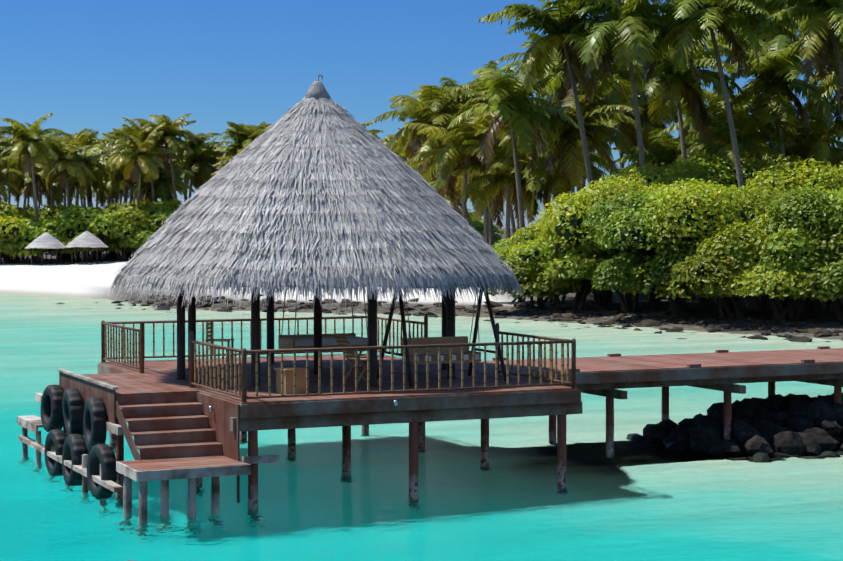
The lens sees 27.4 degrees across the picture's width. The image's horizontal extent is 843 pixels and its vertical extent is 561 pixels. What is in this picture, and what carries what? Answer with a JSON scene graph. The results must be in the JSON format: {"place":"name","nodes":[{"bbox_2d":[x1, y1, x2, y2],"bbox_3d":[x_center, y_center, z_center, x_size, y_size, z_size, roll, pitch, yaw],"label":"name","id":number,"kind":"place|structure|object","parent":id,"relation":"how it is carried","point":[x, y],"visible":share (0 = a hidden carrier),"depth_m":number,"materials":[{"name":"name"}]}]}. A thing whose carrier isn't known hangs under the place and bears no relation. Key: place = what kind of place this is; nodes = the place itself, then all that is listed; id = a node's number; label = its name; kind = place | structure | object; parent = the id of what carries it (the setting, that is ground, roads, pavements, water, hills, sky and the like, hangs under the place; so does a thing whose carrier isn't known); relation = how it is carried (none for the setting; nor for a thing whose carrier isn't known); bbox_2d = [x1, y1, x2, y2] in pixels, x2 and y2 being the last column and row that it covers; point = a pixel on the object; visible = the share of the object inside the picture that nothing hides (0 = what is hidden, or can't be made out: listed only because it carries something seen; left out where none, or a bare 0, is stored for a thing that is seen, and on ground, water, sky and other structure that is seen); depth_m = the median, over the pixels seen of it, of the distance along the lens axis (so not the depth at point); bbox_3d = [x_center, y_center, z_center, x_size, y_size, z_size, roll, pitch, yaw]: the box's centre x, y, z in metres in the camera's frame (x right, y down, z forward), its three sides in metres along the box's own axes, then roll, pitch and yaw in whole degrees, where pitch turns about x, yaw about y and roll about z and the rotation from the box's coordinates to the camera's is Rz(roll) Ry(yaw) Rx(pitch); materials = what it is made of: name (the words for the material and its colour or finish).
{"place":"outdoors","nodes":[
{"label":"outdoors","id":0,"kind":"place"},
{"bbox_2d":[120,97,510,286],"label":"thatch roof","id":1,"kind":"structure","parent":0,"point":[357,208],"depth_m":38.13,"materials":[{"name":"grey wicker"}]},
{"bbox_2d":[0,293,842,560],"bbox_3d":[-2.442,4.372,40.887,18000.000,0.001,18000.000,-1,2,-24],"label":"water surface","id":2,"kind":"object","parent":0,"point":[636,500],"visible":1,"depth_m":37.59,"materials":[{"name":"teal liquid"}]},
{"bbox_2d":[0,228,842,339],"bbox_3d":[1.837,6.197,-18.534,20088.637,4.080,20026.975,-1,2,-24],"label":"sandy beach","id":3,"kind":"structure","parent":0,"point":[68,278],"depth_m":121.99,"materials":[{"name":"white sand"}]},
{"bbox_2d":[31,247,101,264],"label":"hut posts","id":4,"kind":"object","parent":3,"relation":"on","point":[72,256],"visible":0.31,"depth_m":208.93,"materials":[{"name":"brown wood"}]},
{"bbox_2d":[24,231,107,248],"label":"hut roofs","id":5,"kind":"structure","parent":4,"relation":"on","point":[49,241],"depth_m":207.57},
{"bbox_2d":[17,369,278,522],"bbox_3d":[-6.319,4.149,38.317,3.020,4.038,10.950,-1,2,-24],"label":"dock","id":6,"kind":"object","parent":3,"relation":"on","point":[32,423],"visible":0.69,"depth_m":33.97,"materials":[{"name":"paint"}]},
{"bbox_2d":[41,385,116,499],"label":"tyres","id":7,"kind":"object","parent":6,"relation":"attached to","point":[85,426],"visible":0.92,"depth_m":37.65,"materials":[{"name":"black rubber"}]},
{"bbox_2d":[59,372,239,502],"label":"panels","id":8,"kind":"object","parent":6,"relation":"on","point":[222,413],"visible":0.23,"depth_m":35.36,"materials":[{"name":"brown wood"}]},
{"bbox_2d":[117,393,247,470],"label":"stairs","id":9,"kind":"structure","parent":6,"relation":"on","point":[173,429],"depth_m":35.16,"materials":[{"name":"brown wood"}]},
{"bbox_2d":[57,293,842,459],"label":"rocks","id":10,"kind":"object","parent":3,"relation":"on","point":[777,425],"visible":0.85,"depth_m":44.99,"materials":[{"name":"grey stone"}]},
{"bbox_2d":[63,382,841,510],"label":"piles","id":11,"kind":"object","parent":3,"relation":"on","point":[416,436],"visible":0.23,"depth_m":39.16,"materials":[{"name":"brown wood"}]},
{"bbox_2d":[98,363,842,404],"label":"deck beams","id":12,"kind":"structure","parent":11,"relation":"on","point":[610,393],"depth_m":43.50,"materials":[{"name":"brown wood"}]},
{"bbox_2d":[81,353,578,404],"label":"deck boards","id":13,"kind":"object","parent":12,"relation":"on","point":[156,377],"visible":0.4,"depth_m":38.82,"materials":[{"name":"brown wood"}]},
{"bbox_2d":[121,253,508,386],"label":"support posts","id":14,"kind":"object","parent":13,"relation":"on","point":[448,319],"visible":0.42,"depth_m":39.36,"materials":[{"name":"brown wood"}]},
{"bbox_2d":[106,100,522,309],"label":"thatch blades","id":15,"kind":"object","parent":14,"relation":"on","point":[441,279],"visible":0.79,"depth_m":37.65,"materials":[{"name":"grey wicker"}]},
{"bbox_2d":[304,74,330,99],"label":"roof cap","id":16,"kind":"object","parent":14,"relation":"on","point":[316,90],"visible":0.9,"depth_m":40.44,"materials":[{"name":"grey"}]},
{"bbox_2d":[101,315,575,402],"bbox_3d":[-2.442,1.593,40.803,7.535,1.220,11.340,-1,2,-24],"label":"railing frame","id":17,"kind":"object","parent":13,"relation":"on","point":[245,353],"visible":0.73,"depth_m":37.17,"materials":[{"name":"brown wood"}]},
{"bbox_2d":[105,318,568,396],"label":"railing balusters","id":18,"kind":"object","parent":17,"relation":"attached to","point":[125,346],"visible":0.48,"depth_m":36.83,"materials":[{"name":"brown wood"}]},
{"bbox_2d":[205,320,480,393],"bbox_3d":[-2.264,1.687,40.654,5.191,1.159,8.469,-1,2,-24],"label":"furniture","id":19,"kind":"object","parent":13,"relation":"on","point":[288,385],"visible":0.71,"depth_m":39.02,"materials":[{"name":"brown wood"}]},
{"bbox_2d":[283,336,478,361],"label":"seats","id":20,"kind":"object","parent":19,"relation":"on","point":[326,341],"visible":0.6,"depth_m":42.24,"materials":[{"name":"wood"}]},
{"bbox_2d":[377,285,506,385],"bbox_3d":[0.444,1.161,38.916,2.430,2.235,1.983,-1,2,-24],"label":"swing frame","id":21,"kind":"object","parent":13,"relation":"on","point":[473,340],"visible":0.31,"depth_m":38.81,"materials":[{"name":"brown wood"}]},
{"bbox_2d":[66,287,479,434],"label":"ropes","id":22,"kind":"object","parent":21,"relation":"on","point":[366,319],"visible":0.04,"depth_m":42.19,"materials":[{"name":"brown fabric"}]},
{"bbox_2d":[116,362,842,431],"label":"deck beams","id":23,"kind":"structure","parent":11,"relation":"on","point":[272,416],"depth_m":36.45,"materials":[{"name":"brown wood"}]},
{"bbox_2d":[209,400,397,411],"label":"spot lamps","id":24,"kind":"object","parent":23,"relation":"attached to","point":[211,408],"visible":0.98,"depth_m":35.38,"materials":[{"name":"silver metal"}]},
{"bbox_2d":[441,346,842,375],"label":"walkway boards","id":25,"kind":"object","parent":23,"relation":"on","point":[716,359],"visible":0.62,"depth_m":44.64,"materials":[{"name":"brown wood"}]},
{"bbox_2d":[0,0,842,227],"label":"sky","id":26,"kind":"structure","parent":0,"point":[89,64],"materials":[{"name":"blue"}]}
]}

